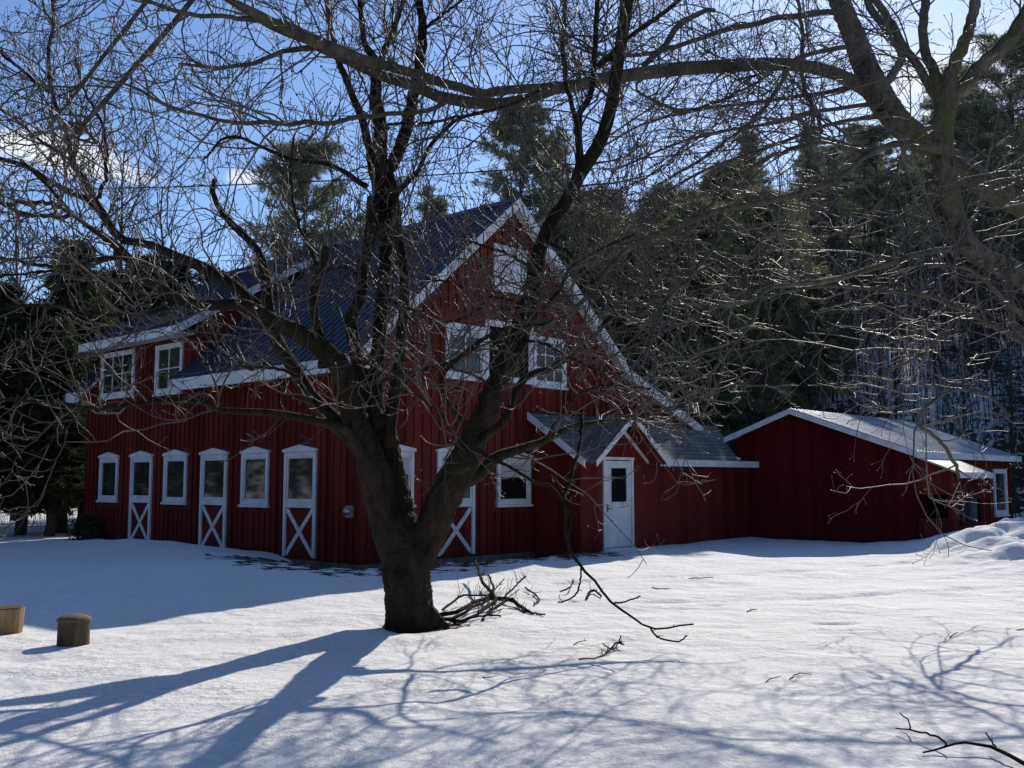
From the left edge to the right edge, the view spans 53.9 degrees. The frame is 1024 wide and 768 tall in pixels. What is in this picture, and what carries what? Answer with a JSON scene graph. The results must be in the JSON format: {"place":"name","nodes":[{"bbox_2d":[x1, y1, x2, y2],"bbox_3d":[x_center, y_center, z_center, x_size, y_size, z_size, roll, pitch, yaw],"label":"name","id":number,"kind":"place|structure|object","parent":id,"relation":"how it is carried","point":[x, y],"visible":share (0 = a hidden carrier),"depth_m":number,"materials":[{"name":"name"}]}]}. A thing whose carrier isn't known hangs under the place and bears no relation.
{"place":"outdoors","nodes":[
{"label":"outdoors","id":0,"kind":"place"},
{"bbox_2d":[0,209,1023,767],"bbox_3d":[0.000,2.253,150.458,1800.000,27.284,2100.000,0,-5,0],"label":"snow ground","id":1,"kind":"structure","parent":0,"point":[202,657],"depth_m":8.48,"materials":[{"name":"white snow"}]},
{"bbox_2d":[0,605,24,634],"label":"log round","id":2,"kind":"object","parent":1,"relation":"on","point":[11,619],"visible":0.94,"depth_m":9.68,"materials":[{"name":"brown plant"}]},
{"bbox_2d":[0,279,30,440],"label":"cedar tree","id":3,"kind":"object","parent":1,"relation":"on","point":[5,300],"visible":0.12,"depth_m":32.72,"materials":[{"name":"green plant"}]},
{"bbox_2d":[0,323,40,510],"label":"cedar tree","id":4,"kind":"object","parent":1,"relation":"on","point":[4,378],"visible":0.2,"depth_m":27.54,"materials":[{"name":"green plant"}]},
{"bbox_2d":[0,168,58,520],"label":"bare tree","id":5,"kind":"object","parent":1,"relation":"on","point":[13,517],"visible":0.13,"depth_m":37.43,"materials":[{"name":"brown plant"}]},
{"bbox_2d":[0,511,75,529],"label":"dry weeds","id":6,"kind":"object","parent":1,"relation":"on","point":[40,518],"visible":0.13,"depth_m":33.37,"materials":[{"name":"brown plant"}]},
{"bbox_2d":[0,297,84,534],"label":"cedar tree","id":7,"kind":"object","parent":1,"relation":"on","point":[21,320],"visible":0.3,"depth_m":27.83,"materials":[{"name":"green plant"}]},
{"bbox_2d":[0,315,98,536],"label":"cedar tree","id":8,"kind":"object","parent":1,"relation":"on","point":[64,498],"visible":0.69,"depth_m":26.82,"materials":[{"name":"green plant"}]},
{"bbox_2d":[3,231,118,532],"bbox_3d":[-13.245,-0.018,29.669,4.027,8.906,4.557,4,-7,-34],"label":"cedar tree","id":9,"kind":"object","parent":1,"relation":"on","point":[64,300],"visible":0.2,"depth_m":29.46,"materials":[{"name":"green plant"}]},
{"bbox_2d":[56,613,91,646],"bbox_3d":[-3.953,2.236,9.086,0.294,0.319,0.293,3,-6,-29],"label":"log round","id":10,"kind":"object","parent":1,"relation":"on","point":[73,630],"visible":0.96,"depth_m":8.98,"materials":[{"name":"brown plant"}]},
{"bbox_2d":[60,513,108,539],"bbox_3d":[-10.591,3.570,24.845,1.379,0.762,1.384,0,-5,0],"label":"dark shrub","id":11,"kind":"object","parent":1,"relation":"on","point":[88,527],"visible":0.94,"depth_m":24.78,"materials":[{"name":"green plant"}]},
{"bbox_2d":[62,282,122,526],"bbox_3d":[-13.025,0.589,30.413,4.333,7.817,3.828,4,-7,-39],"label":"cedar tree","id":12,"kind":"object","parent":1,"relation":"on","point":[79,511],"visible":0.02,"depth_m":30.70,"materials":[{"name":"green plant"}]},
{"bbox_2d":[69,114,177,273],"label":"bare tree","id":13,"kind":"object","parent":1,"relation":"on","point":[121,228],"visible":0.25,"depth_m":41.70,"materials":[{"name":"brown plant"}]},
{"bbox_2d":[98,265,150,309],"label":"cedar tree","id":14,"kind":"object","parent":1,"relation":"on","point":[125,286],"visible":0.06,"depth_m":33.72,"materials":[{"name":"green plant"}]},
{"bbox_2d":[107,288,151,324],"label":"cedar tree","id":15,"kind":"object","parent":1,"relation":"on","point":[138,296],"visible":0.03,"depth_m":32.66,"materials":[{"name":"green plant"}]},
{"bbox_2d":[118,248,184,308],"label":"cedar tree","id":16,"kind":"object","parent":1,"relation":"on","point":[148,290],"visible":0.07,"depth_m":35.49,"materials":[{"name":"green plant"}]},
{"bbox_2d":[125,149,214,260],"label":"bare tree","id":17,"kind":"object","parent":1,"relation":"on","point":[160,227],"visible":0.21,"depth_m":43.15,"materials":[{"name":"brown plant"}]},
{"bbox_2d":[151,259,211,302],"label":"cedar tree","id":18,"kind":"object","parent":1,"relation":"on","point":[183,268],"visible":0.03,"depth_m":36.66,"materials":[{"name":"green plant"}]},
{"bbox_2d":[194,260,225,285],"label":"cedar tree","id":19,"kind":"object","parent":1,"relation":"on","point":[201,282],"visible":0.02,"depth_m":39.70,"materials":[{"name":"green plant"}]},
{"bbox_2d":[223,224,265,269],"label":"bare tree","id":20,"kind":"object","parent":1,"relation":"on","point":[237,235],"visible":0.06,"depth_m":47.12,"materials":[{"name":"brown plant"}]},
{"bbox_2d":[239,136,365,266],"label":"pine tree","id":21,"kind":"object","parent":1,"relation":"on","point":[303,170],"visible":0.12,"depth_m":44.89,"materials":[{"name":"green plant"}]},
{"bbox_2d":[310,170,360,240],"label":"bare tree","id":22,"kind":"object","parent":1,"relation":"on","point":[346,215],"visible":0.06,"depth_m":46.38,"materials":[{"name":"plant"}]},
{"bbox_2d":[65,196,702,567],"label":"red barn","id":23,"kind":"structure","parent":1,"relation":"on","point":[280,490],"depth_m":21.50,"materials":[{"name":"red wood"}]},
{"bbox_2d":[96,452,119,502],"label":"window","id":24,"kind":"structure","parent":23,"relation":"in","point":[108,462],"depth_m":25.20,"materials":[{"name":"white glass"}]},
{"bbox_2d":[97,348,135,400],"bbox_3d":[-9.909,-0.225,25.265,1.840,1.190,0.105,-5,-7,43],"label":"window","id":25,"kind":"structure","parent":23,"relation":"in","point":[118,393],"depth_m":25.26,"materials":[{"name":"white glass"}]},
{"bbox_2d":[128,451,153,539],"bbox_3d":[-8.858,2.686,24.013,1.110,2.179,0.095,-5,-7,43],"label":"stable door","id":26,"kind":"structure","parent":23,"relation":"in","point":[141,462],"depth_m":24.03,"materials":[{"name":"red"}]},
{"bbox_2d":[152,342,183,396],"bbox_3d":[-8.019,-0.340,23.511,1.300,1.210,0.105,-5,-7,43],"label":"window","id":27,"kind":"structure","parent":23,"relation":"in","point":[168,355],"depth_m":23.58,"materials":[{"name":"white glass"}]},
{"bbox_2d":[160,450,188,504],"bbox_3d":[-7.685,2.120,22.969,1.080,1.249,0.105,-5,-7,43],"label":"window","id":28,"kind":"structure","parent":23,"relation":"in","point":[175,468],"depth_m":22.97,"materials":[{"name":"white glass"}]},
{"bbox_2d":[198,448,228,547],"bbox_3d":[-6.470,2.477,21.806,1.130,2.179,0.095,-5,-7,43],"label":"stable door","id":29,"kind":"structure","parent":23,"relation":"in","point":[213,474],"depth_m":21.81,"materials":[{"name":"red"}]},
{"bbox_2d":[238,446,270,507],"bbox_3d":[-5.306,1.911,20.766,1.060,1.249,0.105,-5,-7,43],"label":"window","id":30,"kind":"structure","parent":23,"relation":"in","point":[255,461],"depth_m":20.77,"materials":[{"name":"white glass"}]},
{"bbox_2d":[282,445,317,558],"bbox_3d":[-4.142,2.273,19.650,1.130,2.179,0.095,-5,-7,43],"label":"stable door","id":31,"kind":"structure","parent":23,"relation":"in","point":[299,526],"depth_m":19.65,"materials":[{"name":"red"}]},
{"bbox_2d":[399,444,416,506],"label":"window","id":32,"kind":"structure","parent":23,"relation":"in","point":[407,453],"depth_m":19.27,"materials":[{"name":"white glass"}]},
{"bbox_2d":[435,446,474,556],"bbox_3d":[-1.113,2.318,20.132,0.095,2.179,1.110,-5,-7,43],"label":"stable door","id":33,"kind":"structure","parent":23,"relation":"in","point":[460,538],"depth_m":20.20,"materials":[{"name":"white wood"}]},
{"bbox_2d":[445,322,484,381],"bbox_3d":[-0.943,-0.647,20.591,0.105,1.150,1.170,-5,-7,43],"label":"window","id":34,"kind":"structure","parent":23,"relation":"in","point":[481,334],"depth_m":20.57,"materials":[{"name":"white glass"}]},
{"bbox_2d":[485,319,532,384],"bbox_3d":[-0.060,-0.670,21.570,0.070,1.280,1.480,-5,-7,43],"label":"window","id":35,"kind":"structure","parent":23,"relation":"in","point":[530,382],"depth_m":21.38,"materials":[{"name":"white"}]},
{"bbox_2d":[495,453,532,506],"bbox_3d":[0.048,2.012,21.407,0.105,1.189,1.110,-5,-7,43],"label":"window","id":36,"kind":"structure","parent":23,"relation":"in","point":[515,493],"depth_m":21.41,"materials":[{"name":"white wood"}]},
{"bbox_2d":[532,335,568,390],"bbox_3d":[0.852,-0.465,22.512,0.105,1.150,1.180,-5,-7,43],"label":"window","id":37,"kind":"structure","parent":23,"relation":"in","point":[556,375],"depth_m":22.49,"materials":[{"name":"white glass"}]},
{"bbox_2d":[0,0,801,641],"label":"leaning maple","id":38,"kind":"object","parent":1,"relation":"on","point":[362,422],"visible":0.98,"depth_m":10.04,"materials":[{"name":"brown plant"}]},
{"bbox_2d":[414,184,453,221],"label":"pine tree","id":39,"kind":"object","parent":1,"relation":"on","point":[437,199],"visible":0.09,"depth_m":49.50,"materials":[{"name":"green plant"}]},
{"bbox_2d":[440,557,544,623],"bbox_3d":[-0.237,2.608,12.997,1.224,0.517,4.756,0,-5,0],"label":"fallen branch","id":40,"kind":"object","parent":1,"relation":"on","point":[485,598],"visible":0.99,"depth_m":11.67,"materials":[{"name":"brown wood"}]},
{"bbox_2d":[0,0,1023,563],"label":"overhanging maple","id":41,"kind":"object","parent":1,"relation":"on","point":[870,82],"visible":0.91,"depth_m":10.57,"materials":[{"name":"brown plant"}]},
{"bbox_2d":[462,101,571,221],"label":"pine tree","id":42,"kind":"object","parent":1,"relation":"on","point":[526,180],"visible":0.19,"depth_m":51.23,"materials":[{"name":"green plant"}]},
{"bbox_2d":[525,126,581,206],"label":"pine tree","id":43,"kind":"object","parent":1,"relation":"on","point":[540,180],"visible":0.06,"depth_m":55.59,"materials":[{"name":"green plant"}]},
{"bbox_2d":[521,579,601,605],"bbox_3d":[0.669,2.750,13.342,1.101,0.247,2.280,0,-5,0],"label":"fallen branch","id":44,"kind":"object","parent":1,"relation":"on","point":[586,597],"visible":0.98,"depth_m":13.28,"materials":[{"name":"brown wood"}]},
{"bbox_2d":[537,200,644,363],"bbox_3d":[2.671,-1.337,40.478,7.983,12.371,7.971,3,-6,-31],"label":"hemlock tree","id":45,"kind":"object","parent":1,"relation":"on","point":[570,211],"visible":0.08,"depth_m":39.68,"materials":[{"name":"green plant"}]},
{"bbox_2d":[579,635,624,659],"bbox_3d":[0.818,2.319,8.806,0.206,0.138,0.889,-2,-6,22],"label":"fallen branch","id":46,"kind":"object","parent":1,"relation":"on","point":[614,644],"visible":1,"depth_m":8.85,"materials":[{"name":"brown wood"}]},
{"bbox_2d":[573,176,658,336],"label":"pine tree","id":47,"kind":"object","parent":1,"relation":"on","point":[588,193],"visible":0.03,"depth_m":49.48,"materials":[{"name":"green plant"}]},
{"bbox_2d":[527,412,758,555],"bbox_3d":[3.595,2.438,23.898,1.770,3.251,7.700,-5,-7,43],"label":"entry annex","id":48,"kind":"object","parent":1,"relation":"on","point":[686,514],"visible":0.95,"depth_m":22.39,"materials":[{"name":"red wood"}]},
{"bbox_2d":[606,461,631,547],"bbox_3d":[2.327,2.606,21.897,0.120,1.860,0.920,-5,-7,43],"label":"door","id":49,"kind":"structure","parent":48,"relation":"in","point":[618,491],"depth_m":21.92,"materials":[{"name":"white wood"}]},
{"bbox_2d":[572,225,731,445],"bbox_3d":[4.602,-0.704,38.448,7.112,11.021,7.101,-5,-7,40],"label":"hemlock tree","id":50,"kind":"object","parent":1,"relation":"on","point":[628,338],"visible":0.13,"depth_m":37.84,"materials":[{"name":"green plant"}]},
{"bbox_2d":[640,306,687,396],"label":"bare tree","id":51,"kind":"object","parent":1,"relation":"on","point":[663,386],"visible":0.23,"depth_m":36.68,"materials":[{"name":"plant"}]},
{"bbox_2d":[622,180,743,374],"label":"hemlock tree","id":52,"kind":"object","parent":1,"relation":"on","point":[672,196],"visible":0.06,"depth_m":48.09,"materials":[{"name":"green plant"}]},
{"bbox_2d":[625,195,795,456],"bbox_3d":[7.333,-1.729,39.470,7.446,11.539,7.435,-1,-5,9],"label":"hemlock tree","id":53,"kind":"object","parent":1,"relation":"on","point":[723,316],"visible":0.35,"depth_m":38.49,"materials":[{"name":"green plant"}]},
{"bbox_2d":[692,158,765,307],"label":"hemlock tree","id":54,"kind":"object","parent":1,"relation":"on","point":[724,180],"visible":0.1,"depth_m":50.98,"materials":[{"name":"green plant"}]},
{"bbox_2d":[729,342,771,430],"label":"bare tree","id":55,"kind":"object","parent":1,"relation":"on","point":[746,413],"visible":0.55,"depth_m":37.42,"materials":[{"name":"plant"}]},
{"bbox_2d":[735,124,773,190],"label":"pine tree","id":56,"kind":"object","parent":1,"relation":"on","point":[760,166],"visible":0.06,"depth_m":59.19,"materials":[{"name":"green plant"}]},
{"bbox_2d":[742,260,776,424],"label":"bare tree","id":57,"kind":"object","parent":1,"relation":"on","point":[750,343],"visible":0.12,"depth_m":40.09,"materials":[{"name":"plant"}]},
{"bbox_2d":[743,332,784,422],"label":"bare tree","id":58,"kind":"object","parent":1,"relation":"on","point":[766,351],"visible":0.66,"depth_m":36.26,"materials":[{"name":"plant"}]},
{"bbox_2d":[694,184,849,431],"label":"hemlock tree","id":59,"kind":"object","parent":1,"relation":"on","point":[767,217],"visible":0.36,"depth_m":40.36,"materials":[{"name":"green plant"}]},
{"bbox_2d":[758,279,801,411],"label":"bare tree","id":60,"kind":"object","parent":1,"relation":"on","point":[783,342],"visible":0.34,"depth_m":40.05,"materials":[{"name":"plant"}]},
{"bbox_2d":[743,189,850,360],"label":"hemlock tree","id":61,"kind":"object","parent":1,"relation":"on","point":[798,215],"visible":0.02,"depth_m":49.02,"materials":[{"name":"green plant"}]},
{"bbox_2d":[788,148,823,230],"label":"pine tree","id":62,"kind":"object","parent":1,"relation":"on","point":[810,157],"visible":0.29,"depth_m":65.23,"materials":[{"name":"plant"}]},
{"bbox_2d":[785,125,832,198],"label":"pine tree","id":63,"kind":"object","parent":1,"relation":"on","point":[807,152],"visible":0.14,"depth_m":92.49,"materials":[{"name":"green plant"}]},
{"bbox_2d":[764,235,859,398],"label":"hemlock tree","id":64,"kind":"object","parent":1,"relation":"on","point":[816,290],"visible":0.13,"depth_m":44.83,"materials":[{"name":"green plant"}]},
{"bbox_2d":[794,293,830,406],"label":"bare tree","id":65,"kind":"object","parent":1,"relation":"on","point":[809,396],"visible":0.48,"depth_m":40.46,"materials":[{"name":"plant"}]},
{"bbox_2d":[793,305,832,410],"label":"bare tree","id":66,"kind":"object","parent":1,"relation":"on","point":[812,383],"visible":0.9,"depth_m":38.94,"materials":[{"name":"plant"}]},
{"bbox_2d":[793,159,838,253],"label":"pine tree","id":67,"kind":"object","parent":1,"relation":"on","point":[812,172],"visible":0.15,"depth_m":65.34,"materials":[{"name":"green plant"}]},
{"bbox_2d":[803,276,848,401],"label":"bare tree","id":68,"kind":"object","parent":1,"relation":"on","point":[832,357],"visible":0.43,"depth_m":43.73,"materials":[{"name":"brown plant"}]},
{"bbox_2d":[815,145,842,252],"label":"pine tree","id":69,"kind":"object","parent":1,"relation":"on","point":[827,178],"visible":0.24,"depth_m":61.56,"materials":[{"name":"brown plant"}]},
{"bbox_2d":[809,205,854,359],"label":"bare tree","id":70,"kind":"object","parent":1,"relation":"on","point":[829,240],"visible":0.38,"depth_m":48.75,"materials":[{"name":"brown plant"}]},
{"bbox_2d":[819,145,845,198],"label":"pine tree","id":71,"kind":"object","parent":1,"relation":"on","point":[827,162],"visible":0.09,"depth_m":102.09,"materials":[{"name":"green plant"}]},
{"bbox_2d":[816,179,853,281],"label":"tree","id":72,"kind":"object","parent":1,"relation":"on","point":[833,224],"visible":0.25,"depth_m":53.19,"materials":[{"name":"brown plant"}]},
{"bbox_2d":[820,186,852,307],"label":"bare tree","id":73,"kind":"object","parent":1,"relation":"on","point":[834,225],"visible":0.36,"depth_m":50.12,"materials":[{"name":"brown plant"}]},
{"bbox_2d":[821,221,856,373],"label":"bare tree","id":74,"kind":"object","parent":1,"relation":"on","point":[832,266],"visible":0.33,"depth_m":46.91,"materials":[{"name":"brown plant"}]},
{"bbox_2d":[835,121,866,178],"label":"pine tree","id":75,"kind":"object","parent":1,"relation":"on","point":[852,127],"visible":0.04,"depth_m":114.77,"materials":[{"name":"green plant"}]},
{"bbox_2d":[826,290,877,414],"bbox_3d":[13.107,-0.589,38.706,1.930,6.769,1.492,-2,-6,18],"label":"bare tree","id":76,"kind":"object","parent":1,"relation":"on","point":[854,359],"visible":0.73,"depth_m":38.71,"materials":[{"name":"brown plant"}]},
{"bbox_2d":[687,151,1023,517],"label":"undergrowth","id":77,"kind":"object","parent":1,"relation":"on","point":[953,348],"visible":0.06,"depth_m":42.96,"materials":[{"name":"brown plant"}]},
{"bbox_2d":[839,165,884,319],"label":"bare tree","id":78,"kind":"object","parent":1,"relation":"on","point":[864,225],"visible":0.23,"depth_m":55.73,"materials":[{"name":"brown plant"}]},
{"bbox_2d":[840,246,886,398],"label":"bare tree","id":79,"kind":"object","parent":1,"relation":"on","point":[865,343],"visible":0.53,"depth_m":43.39,"materials":[{"name":"brown plant"}]},
{"bbox_2d":[724,408,1021,542],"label":"wing","id":80,"kind":"structure","parent":1,"relation":"on","point":[799,457],"depth_m":24.62,"materials":[{"name":"red wood"}]},
{"bbox_2d":[992,469,1010,516],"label":"window","id":81,"kind":"structure","parent":80,"relation":"in","point":[999,475],"depth_m":27.37,"materials":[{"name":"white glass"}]},
{"bbox_2d":[845,234,900,383],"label":"bare tree","id":82,"kind":"object","parent":1,"relation":"on","point":[877,271],"visible":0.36,"depth_m":44.98,"materials":[{"name":"brown plant"}]},
{"bbox_2d":[820,122,937,326],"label":"pine tree","id":83,"kind":"object","parent":1,"relation":"on","point":[863,194],"visible":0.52,"depth_m":53.99,"materials":[{"name":"green plant"}]},
{"bbox_2d":[859,337,899,417],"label":"bare tree","id":84,"kind":"object","parent":1,"relation":"on","point":[879,399],"visible":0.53,"depth_m":35.42,"materials":[{"name":"brown plant"}]},
{"bbox_2d":[872,285,907,419],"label":"bare tree","id":85,"kind":"object","parent":1,"relation":"on","point":[894,363],"visible":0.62,"depth_m":40.13,"materials":[{"name":"brown plant"}]},
{"bbox_2d":[892,166,919,321],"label":"bare tree","id":86,"kind":"object","parent":1,"relation":"on","point":[907,200],"visible":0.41,"depth_m":53.80,"materials":[{"name":"brown plant"}]},
{"bbox_2d":[899,197,935,340],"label":"bare tree","id":87,"kind":"object","parent":1,"relation":"on","point":[917,268],"visible":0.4,"depth_m":50.46,"materials":[{"name":"brown plant"}]},
{"bbox_2d":[915,255,950,378],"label":"bare tree","id":88,"kind":"object","parent":1,"relation":"on","point":[935,318],"visible":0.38,"depth_m":44.08,"materials":[{"name":"brown plant"}]},
{"bbox_2d":[926,190,959,325],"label":"bare tree","id":89,"kind":"object","parent":1,"relation":"on","point":[942,245],"visible":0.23,"depth_m":51.17,"materials":[{"name":"brown plant"}]},
{"bbox_2d":[928,203,964,335],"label":"bare tree","id":90,"kind":"object","parent":1,"relation":"on","point":[949,258],"visible":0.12,"depth_m":49.98,"materials":[{"name":"brown plant"}]},
{"bbox_2d":[929,364,966,436],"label":"bare tree","id":91,"kind":"object","parent":1,"relation":"on","point":[950,429],"visible":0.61,"depth_m":35.08,"materials":[{"name":"brown plant"}]},
{"bbox_2d":[889,62,1012,300],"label":"pine tree","id":92,"kind":"object","parent":1,"relation":"on","point":[958,135],"visible":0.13,"depth_m":56.86,"materials":[{"name":"green plant"}]},
{"bbox_2d":[895,713,1023,765],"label":"fallen branch","id":93,"kind":"object","parent":1,"relation":"on","point":[993,746],"visible":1,"depth_m":5.42,"materials":[{"name":"brown wood"}]},
{"bbox_2d":[944,262,984,383],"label":"bare tree","id":94,"kind":"object","parent":1,"relation":"on","point":[970,293],"visible":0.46,"depth_m":42.58,"materials":[{"name":"brown plant"}]},
{"bbox_2d":[941,344,990,438],"bbox_3d":[15.085,1.379,33.672,1.274,5.803,1.648,-5,-8,45],"label":"bare tree","id":95,"kind":"object","parent":1,"relation":"on","point":[963,403],"visible":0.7,"depth_m":33.65,"materials":[{"name":"brown plant"}]},
{"bbox_2d":[939,195,994,349],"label":"bare tree","id":96,"kind":"object","parent":1,"relation":"on","point":[967,214],"visible":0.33,"depth_m":47.48,"materials":[{"name":"brown plant"}]},
{"bbox_2d":[920,29,1023,329],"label":"pine tree","id":97,"kind":"object","parent":1,"relation":"on","point":[968,109],"visible":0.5,"depth_m":48.82,"materials":[{"name":"green plant"}]},
{"bbox_2d":[959,195,994,330],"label":"bare tree","id":98,"kind":"object","parent":1,"relation":"on","point":[981,231],"visible":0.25,"depth_m":50.46,"materials":[{"name":"brown plant"}]},
{"bbox_2d":[966,239,1000,373],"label":"bare tree","id":99,"kind":"object","parent":1,"relation":"on","point":[983,310],"visible":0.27,"depth_m":43.70,"materials":[{"name":"brown plant"}]},
{"bbox_2d":[966,227,1004,351],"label":"bare tree","id":100,"kind":"object","parent":1,"relation":"on","point":[990,281],"visible":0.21,"depth_m":45.55,"materials":[{"name":"brown plant"}]},
{"bbox_2d":[975,281,1012,406],"bbox_3d":[18.892,-1.494,39.630,1.501,5.283,1.684,0,-5,-1],"label":"bare tree","id":101,"kind":"object","parent":1,"relation":"on","point":[992,357],"visible":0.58,"depth_m":39.59,"materials":[{"name":"brown plant"}]},
{"bbox_2d":[992,342,1023,466],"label":"bare tree","id":102,"kind":"object","parent":1,"relation":"on","point":[1006,407],"visible":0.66,"depth_m":35.09,"materials":[{"name":"brown plant"}]},
{"bbox_2d":[995,345,1023,494],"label":"bare tree","id":103,"kind":"object","parent":1,"relation":"on","point":[1012,427],"visible":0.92,"depth_m":33.55,"materials":[{"name":"brown plant"}]},
{"bbox_2d":[0,0,1023,303],"label":"sky","id":104,"kind":"structure","parent":0,"point":[959,10],"materials":[{"name":"blue"}]},
{"bbox_2d":[3,109,1023,191],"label":"overhead wire","id":105,"kind":"object","parent":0,"point":[540,166],"visible":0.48,"depth_m":16.61,"materials":[{"name":"black rubber"}]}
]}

